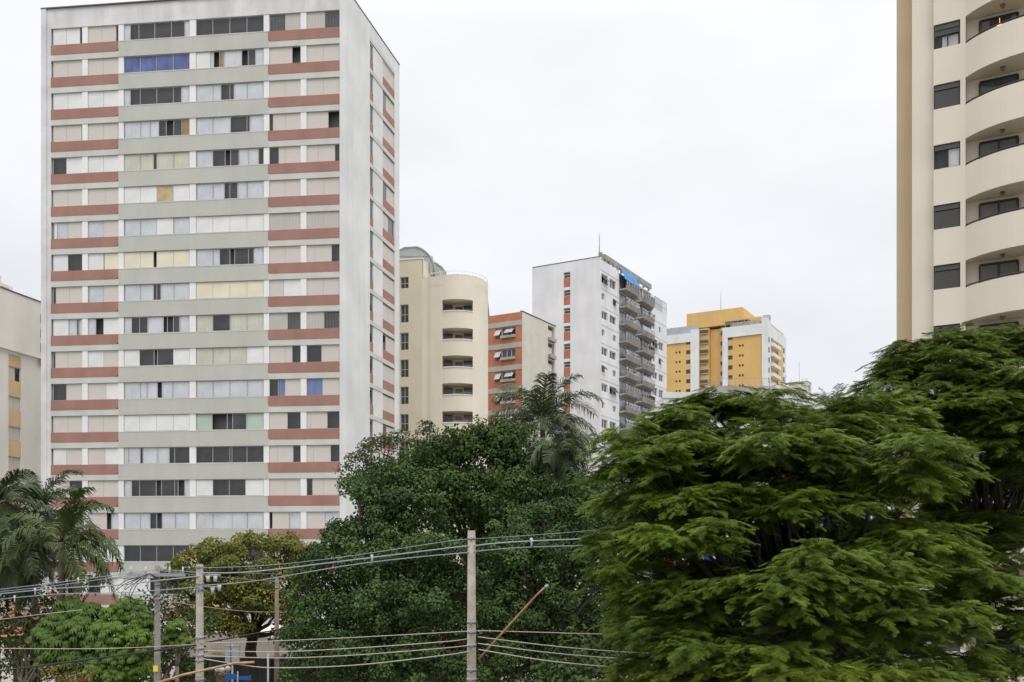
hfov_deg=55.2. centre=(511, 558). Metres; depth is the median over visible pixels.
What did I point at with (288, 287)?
shutter window
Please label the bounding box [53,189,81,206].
shutter window
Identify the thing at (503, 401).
window
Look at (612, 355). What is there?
window
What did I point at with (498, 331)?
window
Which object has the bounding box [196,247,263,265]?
ribbon window
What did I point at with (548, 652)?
overhead cable
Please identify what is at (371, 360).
side slit window
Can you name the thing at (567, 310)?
window
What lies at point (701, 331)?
recessed window
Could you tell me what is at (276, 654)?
utility pole
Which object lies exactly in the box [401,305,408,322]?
window
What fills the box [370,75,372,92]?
side slit window
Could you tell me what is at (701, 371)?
recessed window
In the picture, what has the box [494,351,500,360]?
window
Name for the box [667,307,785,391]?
yellow apartment tower
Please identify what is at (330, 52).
shutter window
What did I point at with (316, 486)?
shutter window
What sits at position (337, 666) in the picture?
overhead cable
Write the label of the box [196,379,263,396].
ribbon window
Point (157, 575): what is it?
utility pole
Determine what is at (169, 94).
ribbon window
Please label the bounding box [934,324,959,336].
shuttered window
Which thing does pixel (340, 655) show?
overhead cable
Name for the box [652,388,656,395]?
window
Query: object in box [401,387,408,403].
window
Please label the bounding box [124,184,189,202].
ribbon window
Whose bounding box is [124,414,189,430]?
ribbon window
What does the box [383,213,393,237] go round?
side shutter window
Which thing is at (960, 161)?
cream apartment tower
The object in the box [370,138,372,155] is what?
side slit window
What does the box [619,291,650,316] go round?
balcony door
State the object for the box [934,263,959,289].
shuttered window
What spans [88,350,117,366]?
shutter window
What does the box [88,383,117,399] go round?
shutter window
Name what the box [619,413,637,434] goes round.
balcony door
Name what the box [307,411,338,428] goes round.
shutter window
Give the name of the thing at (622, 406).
balcony door
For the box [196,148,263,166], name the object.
ribbon window
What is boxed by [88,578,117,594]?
shutter window
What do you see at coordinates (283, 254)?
shutter window
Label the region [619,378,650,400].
balcony door
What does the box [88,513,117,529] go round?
shutter window
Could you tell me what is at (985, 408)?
tree
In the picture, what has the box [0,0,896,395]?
sky
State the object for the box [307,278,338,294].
shutter window
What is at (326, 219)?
shutter window
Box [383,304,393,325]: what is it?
side shutter window
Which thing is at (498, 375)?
window
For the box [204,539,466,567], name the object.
overhead cable
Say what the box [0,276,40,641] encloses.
apartment block
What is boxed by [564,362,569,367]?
window
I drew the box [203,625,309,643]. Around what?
overhead cable
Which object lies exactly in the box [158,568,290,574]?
overhead cable
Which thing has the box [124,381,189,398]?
ribbon window
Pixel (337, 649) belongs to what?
overhead cable
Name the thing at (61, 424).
shutter window
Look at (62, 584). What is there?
overhead cable
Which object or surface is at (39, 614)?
overhead cable
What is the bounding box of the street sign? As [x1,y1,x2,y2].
[225,671,250,681]
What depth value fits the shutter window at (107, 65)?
87.60 m
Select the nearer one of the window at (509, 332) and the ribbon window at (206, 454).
the ribbon window at (206, 454)
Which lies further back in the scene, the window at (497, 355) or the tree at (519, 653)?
the window at (497, 355)
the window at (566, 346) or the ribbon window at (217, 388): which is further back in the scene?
the window at (566, 346)
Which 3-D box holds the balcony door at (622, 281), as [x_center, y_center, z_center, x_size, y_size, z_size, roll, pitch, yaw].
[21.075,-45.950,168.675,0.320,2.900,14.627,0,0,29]
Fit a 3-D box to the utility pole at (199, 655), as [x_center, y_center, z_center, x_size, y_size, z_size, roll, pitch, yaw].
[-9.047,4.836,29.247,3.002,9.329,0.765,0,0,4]
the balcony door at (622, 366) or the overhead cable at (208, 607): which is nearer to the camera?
the overhead cable at (208, 607)
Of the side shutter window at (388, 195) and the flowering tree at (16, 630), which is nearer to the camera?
the flowering tree at (16, 630)
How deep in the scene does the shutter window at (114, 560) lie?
87.54 m
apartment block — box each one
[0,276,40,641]
[488,310,556,630]
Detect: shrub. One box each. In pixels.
[36,665,98,681]
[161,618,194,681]
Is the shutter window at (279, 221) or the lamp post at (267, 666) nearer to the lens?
the lamp post at (267, 666)
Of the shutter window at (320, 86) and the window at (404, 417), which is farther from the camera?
the window at (404, 417)
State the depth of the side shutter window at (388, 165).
95.28 m
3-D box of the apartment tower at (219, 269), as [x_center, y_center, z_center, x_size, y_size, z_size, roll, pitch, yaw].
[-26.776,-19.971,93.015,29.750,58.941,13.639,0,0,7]
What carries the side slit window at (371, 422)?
in the apartment tower at (219, 269)
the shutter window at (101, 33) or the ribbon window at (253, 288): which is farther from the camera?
the shutter window at (101, 33)
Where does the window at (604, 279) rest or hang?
in the white apartment tower at (604, 316)
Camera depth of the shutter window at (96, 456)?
87.61 m
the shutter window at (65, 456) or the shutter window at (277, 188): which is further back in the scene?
the shutter window at (65, 456)
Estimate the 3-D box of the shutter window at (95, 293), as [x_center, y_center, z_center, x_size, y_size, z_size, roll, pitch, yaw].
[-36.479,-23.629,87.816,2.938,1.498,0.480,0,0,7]
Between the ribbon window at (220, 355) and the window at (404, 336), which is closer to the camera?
the ribbon window at (220, 355)
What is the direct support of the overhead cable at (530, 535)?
attached to the utility pole at (471, 669)
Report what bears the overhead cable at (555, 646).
attached to the utility pole at (471, 669)
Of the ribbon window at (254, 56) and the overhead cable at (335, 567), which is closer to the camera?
the overhead cable at (335, 567)
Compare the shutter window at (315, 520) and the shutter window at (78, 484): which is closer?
the shutter window at (315, 520)
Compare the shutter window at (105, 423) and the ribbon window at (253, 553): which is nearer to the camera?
the ribbon window at (253, 553)
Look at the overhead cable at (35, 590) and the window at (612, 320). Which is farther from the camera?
the window at (612, 320)
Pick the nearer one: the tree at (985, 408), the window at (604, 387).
the tree at (985, 408)
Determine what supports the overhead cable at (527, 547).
attached to the utility pole at (471, 669)
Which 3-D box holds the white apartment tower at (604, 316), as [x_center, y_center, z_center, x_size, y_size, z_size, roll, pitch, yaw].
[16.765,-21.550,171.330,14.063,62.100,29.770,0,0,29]
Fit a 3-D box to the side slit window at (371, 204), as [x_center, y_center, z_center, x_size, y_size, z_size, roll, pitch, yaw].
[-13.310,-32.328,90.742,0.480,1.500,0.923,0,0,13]
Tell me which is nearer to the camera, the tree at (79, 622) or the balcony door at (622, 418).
the tree at (79, 622)
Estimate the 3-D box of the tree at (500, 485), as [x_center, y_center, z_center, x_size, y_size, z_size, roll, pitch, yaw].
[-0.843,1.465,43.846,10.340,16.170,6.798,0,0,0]
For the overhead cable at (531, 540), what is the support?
attached to the utility pole at (471, 669)
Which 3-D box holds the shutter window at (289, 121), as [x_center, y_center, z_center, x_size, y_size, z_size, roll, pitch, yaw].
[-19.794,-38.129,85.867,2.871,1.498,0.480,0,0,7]
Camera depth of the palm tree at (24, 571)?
46.46 m
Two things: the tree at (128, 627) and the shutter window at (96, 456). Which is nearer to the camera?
the tree at (128, 627)
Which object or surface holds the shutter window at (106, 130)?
in the apartment tower at (219, 269)
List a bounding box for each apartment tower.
[40,0,399,635]
[532,232,666,617]
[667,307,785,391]
[897,0,1023,681]
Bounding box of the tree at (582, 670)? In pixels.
[524,622,1023,681]
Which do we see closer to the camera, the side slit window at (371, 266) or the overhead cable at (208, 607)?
the overhead cable at (208, 607)
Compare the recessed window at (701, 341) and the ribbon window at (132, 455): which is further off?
the recessed window at (701, 341)
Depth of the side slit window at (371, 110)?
91.16 m
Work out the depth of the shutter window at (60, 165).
87.99 m
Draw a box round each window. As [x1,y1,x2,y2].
[9,366,19,381]
[9,396,19,411]
[9,426,19,440]
[9,456,19,469]
[53,28,81,44]
[53,60,81,76]
[53,92,81,109]
[53,125,81,141]
[53,157,81,173]
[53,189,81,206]
[53,222,81,238]
[53,254,81,270]
[53,286,81,303]
[53,319,81,335]
[53,351,81,367]
[53,384,81,400]
[53,416,81,432]
[53,448,81,464]
[53,481,81,496]
[53,578,81,593]
[88,25,117,42]
[88,58,117,74]
[88,90,117,107]
[88,123,117,139]
[88,155,117,172]
[88,188,117,204]
[88,220,117,237]
[88,253,117,269]
[88,285,117,301]
[88,318,117,334]
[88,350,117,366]
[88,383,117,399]
[88,415,117,431]
[88,448,117,464]
[88,480,117,496]
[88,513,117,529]
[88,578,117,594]
[89,545,117,561]
[124,20,189,39]
[124,53,189,72]
[124,86,189,104]
[124,119,189,137]
[124,151,189,170]
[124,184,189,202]
[124,217,189,235]
[124,250,189,267]
[124,283,189,300]
[124,315,189,333]
[124,348,189,365]
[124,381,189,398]
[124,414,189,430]
[124,447,189,463]
[124,479,189,496]
[124,512,189,528]
[124,545,189,561]
[124,578,188,594]
[196,15,263,35]
[196,48,263,67]
[196,81,263,100]
[196,115,263,133]
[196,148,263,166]
[196,181,263,199]
[196,214,263,232]
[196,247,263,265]
[196,280,263,298]
[196,313,263,331]
[196,346,263,363]
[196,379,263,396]
[196,413,263,429]
[196,446,263,462]
[196,479,263,495]
[196,512,263,528]
[196,545,263,561]
[269,13,300,30]
[269,46,300,63]
[269,80,300,97]
[269,113,300,130]
[269,146,300,163]
[269,179,300,196]
[269,213,300,229]
[269,246,300,262]
[269,279,300,296]
[269,312,300,329]
[269,345,300,362]
[269,379,300,395]
[269,412,300,428]
[269,445,300,462]
[269,478,300,495]
[269,512,300,528]
[307,11,338,28]
[307,44,338,61]
[307,77,338,94]
[307,111,338,128]
[307,144,338,161]
[307,177,338,194]
[307,211,338,228]
[307,244,338,261]
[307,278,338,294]
[307,311,338,328]
[307,344,338,361]
[307,378,338,394]
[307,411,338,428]
[307,445,338,461]
[307,478,338,494]
[307,511,338,528]
[370,44,372,61]
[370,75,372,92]
[370,107,372,123]
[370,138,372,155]
[370,170,372,186]
[370,201,372,217]
[370,232,372,248]
[370,264,372,280]
[370,295,372,311]
[370,326,372,342]
[370,358,372,373]
[370,389,372,405]
[370,420,372,436]
[383,62,393,89]
[383,92,393,119]
[383,123,393,148]
[383,153,393,178]
[383,183,393,207]
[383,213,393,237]
[383,244,393,266]
[383,274,393,295]
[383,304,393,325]
[383,334,393,354]
[383,365,393,384]
[383,395,393,413]
[383,425,393,441]
[401,277,408,287]
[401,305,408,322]
[401,333,408,349]
[401,360,408,376]
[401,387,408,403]
[401,414,408,430]
[401,441,408,456]
[494,329,500,338]
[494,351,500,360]
[494,372,500,382]
[500,326,515,338]
[500,348,515,360]
[500,370,515,382]
[500,393,515,403]
[564,272,569,277]
[564,290,569,295]
[564,308,569,313]
[564,326,569,331]
[564,344,569,349]
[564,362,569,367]
[602,274,610,284]
[602,311,606,319]
[602,347,606,355]
[602,384,606,391]
[602,419,606,428]
[610,279,614,289]
[610,315,614,324]
[610,351,614,359]
[610,387,619,394]
[652,339,659,347]
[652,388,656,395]
[700,330,707,334]
[700,339,707,344]
[700,349,707,353]
[700,359,707,363]
[700,369,707,373]
[934,20,959,48]
[934,81,959,109]
[934,142,959,169]
[934,202,959,229]
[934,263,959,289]
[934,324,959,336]
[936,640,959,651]
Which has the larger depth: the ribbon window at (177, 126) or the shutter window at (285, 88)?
the ribbon window at (177, 126)
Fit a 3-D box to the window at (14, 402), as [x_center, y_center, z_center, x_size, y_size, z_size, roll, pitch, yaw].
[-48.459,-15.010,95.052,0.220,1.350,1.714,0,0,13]
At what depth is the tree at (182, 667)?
42.34 m
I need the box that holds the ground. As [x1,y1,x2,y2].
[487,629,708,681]
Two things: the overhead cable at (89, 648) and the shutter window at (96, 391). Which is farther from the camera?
the shutter window at (96, 391)
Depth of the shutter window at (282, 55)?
85.72 m
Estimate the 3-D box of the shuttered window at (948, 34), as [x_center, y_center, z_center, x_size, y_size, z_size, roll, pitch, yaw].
[21.001,-25.130,47.246,1.176,1.170,0.490,0,0,29]
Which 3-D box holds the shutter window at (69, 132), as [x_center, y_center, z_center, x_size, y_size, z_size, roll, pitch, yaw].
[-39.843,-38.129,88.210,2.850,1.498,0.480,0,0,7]
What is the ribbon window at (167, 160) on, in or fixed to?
in the apartment tower at (219, 269)
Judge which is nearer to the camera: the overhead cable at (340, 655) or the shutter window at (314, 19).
the overhead cable at (340, 655)
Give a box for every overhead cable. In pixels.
[0,570,153,589]
[0,576,124,591]
[0,576,199,594]
[0,586,199,601]
[0,609,81,619]
[0,644,192,648]
[0,644,195,671]
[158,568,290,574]
[160,570,275,581]
[162,599,254,611]
[199,546,468,573]
[199,552,468,585]
[201,631,468,643]
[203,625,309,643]
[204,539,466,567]
[204,638,468,651]
[204,645,468,657]
[204,651,468,667]
[474,538,580,546]
[474,545,581,551]
[476,530,591,538]
[476,630,601,633]
[478,636,646,653]
[478,643,630,659]
[478,649,694,672]
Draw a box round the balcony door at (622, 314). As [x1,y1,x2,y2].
[619,308,650,333]
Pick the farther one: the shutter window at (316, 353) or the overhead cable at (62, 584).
the shutter window at (316, 353)
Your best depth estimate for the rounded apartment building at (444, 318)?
103.89 m
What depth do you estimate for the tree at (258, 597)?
53.38 m
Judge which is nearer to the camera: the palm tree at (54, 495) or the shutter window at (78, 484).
the palm tree at (54, 495)
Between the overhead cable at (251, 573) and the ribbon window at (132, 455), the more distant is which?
the ribbon window at (132, 455)
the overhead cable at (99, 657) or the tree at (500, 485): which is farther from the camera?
the tree at (500, 485)
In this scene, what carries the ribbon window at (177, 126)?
in the apartment tower at (219, 269)
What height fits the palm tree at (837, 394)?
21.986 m
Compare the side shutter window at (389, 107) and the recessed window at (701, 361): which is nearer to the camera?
the side shutter window at (389, 107)
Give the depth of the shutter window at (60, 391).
87.99 m
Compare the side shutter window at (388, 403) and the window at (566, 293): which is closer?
the side shutter window at (388, 403)
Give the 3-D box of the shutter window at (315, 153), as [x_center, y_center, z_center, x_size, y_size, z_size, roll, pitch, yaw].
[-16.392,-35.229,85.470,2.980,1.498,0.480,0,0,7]
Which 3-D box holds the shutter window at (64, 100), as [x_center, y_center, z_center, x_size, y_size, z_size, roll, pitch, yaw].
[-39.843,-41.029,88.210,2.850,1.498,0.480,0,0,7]
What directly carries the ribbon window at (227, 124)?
in the apartment tower at (219, 269)
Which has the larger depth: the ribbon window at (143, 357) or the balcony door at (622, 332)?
the balcony door at (622, 332)
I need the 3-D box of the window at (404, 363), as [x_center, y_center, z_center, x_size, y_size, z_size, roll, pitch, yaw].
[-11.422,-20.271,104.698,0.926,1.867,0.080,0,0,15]
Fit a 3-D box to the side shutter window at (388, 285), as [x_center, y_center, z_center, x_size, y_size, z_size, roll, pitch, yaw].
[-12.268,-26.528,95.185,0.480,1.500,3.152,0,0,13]
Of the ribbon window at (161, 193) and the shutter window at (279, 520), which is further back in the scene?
the ribbon window at (161, 193)
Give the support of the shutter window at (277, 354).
in the apartment tower at (219, 269)
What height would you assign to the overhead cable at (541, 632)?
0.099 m
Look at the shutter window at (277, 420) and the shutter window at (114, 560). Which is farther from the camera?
the shutter window at (114, 560)
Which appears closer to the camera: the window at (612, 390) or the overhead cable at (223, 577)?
the overhead cable at (223, 577)
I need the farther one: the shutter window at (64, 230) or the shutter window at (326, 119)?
the shutter window at (64, 230)
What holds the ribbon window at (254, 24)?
in the apartment tower at (219, 269)
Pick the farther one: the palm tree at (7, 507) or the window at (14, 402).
the window at (14, 402)
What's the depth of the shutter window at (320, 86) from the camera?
85.24 m
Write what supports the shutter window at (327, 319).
in the apartment tower at (219, 269)
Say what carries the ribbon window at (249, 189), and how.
in the apartment tower at (219, 269)
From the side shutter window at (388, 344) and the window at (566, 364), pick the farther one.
the window at (566, 364)
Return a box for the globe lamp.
[215,666,230,681]
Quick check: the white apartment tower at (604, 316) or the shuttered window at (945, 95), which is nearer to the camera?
the shuttered window at (945, 95)
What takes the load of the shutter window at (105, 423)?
in the apartment tower at (219, 269)
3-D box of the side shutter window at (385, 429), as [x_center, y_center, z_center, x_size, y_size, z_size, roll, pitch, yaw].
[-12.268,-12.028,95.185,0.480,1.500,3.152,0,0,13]
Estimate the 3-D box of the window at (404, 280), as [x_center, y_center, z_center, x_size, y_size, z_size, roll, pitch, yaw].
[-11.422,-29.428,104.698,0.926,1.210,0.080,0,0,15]
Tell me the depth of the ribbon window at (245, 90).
86.38 m
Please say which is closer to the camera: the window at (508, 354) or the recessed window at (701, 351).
the window at (508, 354)
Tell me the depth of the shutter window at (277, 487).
85.64 m
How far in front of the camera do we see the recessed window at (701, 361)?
289.50 m
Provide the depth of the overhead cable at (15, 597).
32.32 m
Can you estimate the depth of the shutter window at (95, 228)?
87.59 m
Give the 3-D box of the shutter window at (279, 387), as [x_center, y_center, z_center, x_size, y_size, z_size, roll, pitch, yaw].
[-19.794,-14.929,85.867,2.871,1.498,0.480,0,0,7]
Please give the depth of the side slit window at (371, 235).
91.16 m
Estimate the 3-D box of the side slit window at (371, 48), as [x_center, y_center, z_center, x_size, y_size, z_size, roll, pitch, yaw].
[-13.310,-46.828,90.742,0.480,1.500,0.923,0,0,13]
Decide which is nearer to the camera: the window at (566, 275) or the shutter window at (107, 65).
the shutter window at (107, 65)
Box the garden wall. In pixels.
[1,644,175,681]
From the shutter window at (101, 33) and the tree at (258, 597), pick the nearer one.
the tree at (258, 597)
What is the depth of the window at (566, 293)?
158.91 m
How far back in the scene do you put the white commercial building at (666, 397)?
84.25 m
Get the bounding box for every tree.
[0,468,54,681]
[0,487,125,681]
[0,534,57,681]
[0,572,182,681]
[0,585,82,681]
[2,469,96,681]
[25,596,113,681]
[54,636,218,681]
[82,596,161,681]
[138,580,228,681]
[153,529,312,681]
[267,471,893,681]
[272,457,466,681]
[333,414,486,680]
[386,416,596,681]
[432,468,626,681]
[487,372,603,587]
[524,622,1023,681]
[525,431,596,622]
[563,382,1023,681]
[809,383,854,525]
[839,321,1023,681]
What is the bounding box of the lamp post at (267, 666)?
[267,652,268,681]
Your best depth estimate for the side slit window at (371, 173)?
91.16 m
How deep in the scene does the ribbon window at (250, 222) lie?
86.16 m
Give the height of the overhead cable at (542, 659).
0.441 m
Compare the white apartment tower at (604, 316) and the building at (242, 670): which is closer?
the building at (242, 670)
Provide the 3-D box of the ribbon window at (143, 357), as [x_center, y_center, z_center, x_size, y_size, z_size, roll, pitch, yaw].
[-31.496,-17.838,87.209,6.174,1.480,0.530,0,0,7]
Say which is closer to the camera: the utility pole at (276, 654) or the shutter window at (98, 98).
the utility pole at (276, 654)
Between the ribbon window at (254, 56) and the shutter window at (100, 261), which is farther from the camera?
the shutter window at (100, 261)
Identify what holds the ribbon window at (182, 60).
in the apartment tower at (219, 269)
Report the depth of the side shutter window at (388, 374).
95.28 m
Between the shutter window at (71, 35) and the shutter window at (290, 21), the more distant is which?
the shutter window at (71, 35)
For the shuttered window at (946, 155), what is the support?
in the cream apartment tower at (960, 161)
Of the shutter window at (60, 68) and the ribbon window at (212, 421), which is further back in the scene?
the shutter window at (60, 68)
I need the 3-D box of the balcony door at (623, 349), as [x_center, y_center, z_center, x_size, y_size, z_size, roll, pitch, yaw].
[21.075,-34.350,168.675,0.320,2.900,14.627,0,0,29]
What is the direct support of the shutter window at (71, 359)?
in the apartment tower at (219, 269)
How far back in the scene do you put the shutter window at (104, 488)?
87.59 m
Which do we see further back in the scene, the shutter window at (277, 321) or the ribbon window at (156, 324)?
the ribbon window at (156, 324)
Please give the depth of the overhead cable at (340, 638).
27.91 m
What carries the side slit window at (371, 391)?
in the apartment tower at (219, 269)
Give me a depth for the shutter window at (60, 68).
87.99 m
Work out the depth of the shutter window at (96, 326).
87.63 m
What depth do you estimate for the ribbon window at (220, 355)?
86.23 m
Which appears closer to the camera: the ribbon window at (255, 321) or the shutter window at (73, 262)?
the ribbon window at (255, 321)
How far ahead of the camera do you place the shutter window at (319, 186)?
85.24 m
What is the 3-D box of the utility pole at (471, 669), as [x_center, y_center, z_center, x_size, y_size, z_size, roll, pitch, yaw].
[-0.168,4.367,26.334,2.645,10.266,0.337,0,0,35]
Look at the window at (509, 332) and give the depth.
129.38 m
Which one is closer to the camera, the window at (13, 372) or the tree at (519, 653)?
the tree at (519, 653)
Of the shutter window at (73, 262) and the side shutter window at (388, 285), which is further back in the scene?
the side shutter window at (388, 285)
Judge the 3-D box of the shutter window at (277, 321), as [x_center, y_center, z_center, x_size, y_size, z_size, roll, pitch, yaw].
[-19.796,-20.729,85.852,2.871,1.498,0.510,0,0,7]
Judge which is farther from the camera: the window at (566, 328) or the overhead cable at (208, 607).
the window at (566, 328)
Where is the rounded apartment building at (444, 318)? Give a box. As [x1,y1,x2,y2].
[399,246,489,596]
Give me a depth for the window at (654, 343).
176.63 m
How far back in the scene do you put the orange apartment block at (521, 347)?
130.17 m
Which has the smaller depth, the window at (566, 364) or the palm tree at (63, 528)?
the palm tree at (63, 528)
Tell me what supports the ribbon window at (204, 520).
in the apartment tower at (219, 269)
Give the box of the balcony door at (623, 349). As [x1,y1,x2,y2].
[619,343,649,367]
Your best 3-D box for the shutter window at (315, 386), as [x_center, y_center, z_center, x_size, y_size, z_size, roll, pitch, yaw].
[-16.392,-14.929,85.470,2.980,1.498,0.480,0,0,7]
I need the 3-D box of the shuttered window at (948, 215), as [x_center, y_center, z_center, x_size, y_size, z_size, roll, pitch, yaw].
[21.001,-16.430,47.246,1.176,1.170,0.490,0,0,29]
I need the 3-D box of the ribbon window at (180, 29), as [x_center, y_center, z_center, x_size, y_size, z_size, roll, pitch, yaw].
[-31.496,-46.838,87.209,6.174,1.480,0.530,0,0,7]
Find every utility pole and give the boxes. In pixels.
[113,565,185,681]
[158,564,254,681]
[274,578,279,681]
[466,531,548,681]
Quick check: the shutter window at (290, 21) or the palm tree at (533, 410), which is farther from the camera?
the shutter window at (290, 21)
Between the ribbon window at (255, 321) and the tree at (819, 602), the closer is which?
the tree at (819, 602)
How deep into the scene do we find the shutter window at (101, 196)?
87.60 m
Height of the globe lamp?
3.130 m
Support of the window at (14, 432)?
in the apartment block at (20, 381)
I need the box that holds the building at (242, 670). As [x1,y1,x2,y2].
[161,625,486,681]
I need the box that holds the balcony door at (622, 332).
[619,326,650,350]
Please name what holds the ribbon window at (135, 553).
in the apartment tower at (219, 269)
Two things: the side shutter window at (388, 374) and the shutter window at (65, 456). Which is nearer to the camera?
the shutter window at (65, 456)
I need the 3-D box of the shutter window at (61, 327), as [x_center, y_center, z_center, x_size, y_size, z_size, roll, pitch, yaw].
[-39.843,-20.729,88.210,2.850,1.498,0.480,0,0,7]
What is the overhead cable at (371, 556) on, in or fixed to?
attached to the utility pole at (471, 669)
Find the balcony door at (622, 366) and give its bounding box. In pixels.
[619,361,649,384]
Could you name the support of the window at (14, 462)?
in the apartment block at (20, 381)
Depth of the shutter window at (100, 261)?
87.61 m
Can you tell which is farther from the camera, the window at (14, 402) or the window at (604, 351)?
the window at (604, 351)
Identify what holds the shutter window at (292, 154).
in the apartment tower at (219, 269)
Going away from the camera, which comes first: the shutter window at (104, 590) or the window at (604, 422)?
the shutter window at (104, 590)
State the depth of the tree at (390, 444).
46.94 m
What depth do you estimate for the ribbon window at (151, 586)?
87.22 m
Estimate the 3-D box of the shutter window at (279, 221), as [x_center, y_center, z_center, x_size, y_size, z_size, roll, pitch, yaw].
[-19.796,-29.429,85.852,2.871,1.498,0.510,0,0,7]
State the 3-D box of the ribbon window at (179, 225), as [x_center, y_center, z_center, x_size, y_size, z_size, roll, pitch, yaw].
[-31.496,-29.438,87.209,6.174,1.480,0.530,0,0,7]
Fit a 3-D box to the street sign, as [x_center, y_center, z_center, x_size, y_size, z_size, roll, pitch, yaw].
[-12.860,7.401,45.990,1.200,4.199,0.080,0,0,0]
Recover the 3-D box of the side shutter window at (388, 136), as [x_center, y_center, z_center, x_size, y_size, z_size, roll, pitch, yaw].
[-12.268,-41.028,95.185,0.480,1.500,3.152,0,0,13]
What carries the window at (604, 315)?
in the white apartment tower at (604, 316)
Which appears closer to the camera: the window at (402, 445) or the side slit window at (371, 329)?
the side slit window at (371, 329)
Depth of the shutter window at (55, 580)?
88.12 m
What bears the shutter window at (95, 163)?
in the apartment tower at (219, 269)
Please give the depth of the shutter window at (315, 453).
85.33 m
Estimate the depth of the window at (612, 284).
160.43 m
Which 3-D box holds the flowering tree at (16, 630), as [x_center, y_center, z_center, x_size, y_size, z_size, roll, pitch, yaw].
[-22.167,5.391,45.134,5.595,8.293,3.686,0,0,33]
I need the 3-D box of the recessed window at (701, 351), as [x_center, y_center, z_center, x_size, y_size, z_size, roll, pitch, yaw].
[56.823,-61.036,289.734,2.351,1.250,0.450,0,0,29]
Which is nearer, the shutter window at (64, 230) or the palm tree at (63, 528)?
the palm tree at (63, 528)
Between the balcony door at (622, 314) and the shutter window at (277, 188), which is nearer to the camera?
the shutter window at (277, 188)
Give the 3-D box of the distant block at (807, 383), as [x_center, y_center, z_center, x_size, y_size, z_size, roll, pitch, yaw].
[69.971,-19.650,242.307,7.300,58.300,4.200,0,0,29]
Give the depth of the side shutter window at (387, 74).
95.28 m
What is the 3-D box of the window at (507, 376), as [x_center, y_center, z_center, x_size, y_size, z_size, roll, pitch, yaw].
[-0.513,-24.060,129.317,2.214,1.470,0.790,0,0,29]
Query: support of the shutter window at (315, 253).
in the apartment tower at (219, 269)
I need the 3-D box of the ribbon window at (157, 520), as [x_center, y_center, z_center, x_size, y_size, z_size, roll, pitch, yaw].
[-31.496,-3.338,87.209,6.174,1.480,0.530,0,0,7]
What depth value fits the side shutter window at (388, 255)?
95.28 m
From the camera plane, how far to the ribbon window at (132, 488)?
87.37 m
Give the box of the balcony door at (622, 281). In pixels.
[619,273,650,299]
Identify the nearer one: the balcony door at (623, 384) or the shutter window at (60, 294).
the shutter window at (60, 294)
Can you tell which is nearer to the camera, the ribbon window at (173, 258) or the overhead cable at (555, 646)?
the overhead cable at (555, 646)
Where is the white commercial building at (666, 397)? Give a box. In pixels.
[639,378,895,666]
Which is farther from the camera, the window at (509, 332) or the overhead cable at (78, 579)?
the window at (509, 332)
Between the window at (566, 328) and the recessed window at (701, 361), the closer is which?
the window at (566, 328)
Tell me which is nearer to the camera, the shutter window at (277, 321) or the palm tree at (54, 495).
the palm tree at (54, 495)
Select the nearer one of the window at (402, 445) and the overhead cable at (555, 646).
the overhead cable at (555, 646)
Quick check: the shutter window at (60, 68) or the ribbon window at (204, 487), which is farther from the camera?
the shutter window at (60, 68)
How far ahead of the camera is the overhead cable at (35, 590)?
32.28 m
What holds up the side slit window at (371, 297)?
in the apartment tower at (219, 269)
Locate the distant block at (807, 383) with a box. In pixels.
[779,379,811,392]
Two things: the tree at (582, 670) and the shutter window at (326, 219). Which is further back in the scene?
the shutter window at (326, 219)
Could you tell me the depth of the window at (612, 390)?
160.15 m
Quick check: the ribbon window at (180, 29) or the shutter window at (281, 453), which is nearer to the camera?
the shutter window at (281, 453)
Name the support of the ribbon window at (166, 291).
in the apartment tower at (219, 269)
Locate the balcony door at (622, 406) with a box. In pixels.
[619,396,649,417]
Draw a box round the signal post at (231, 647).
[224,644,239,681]

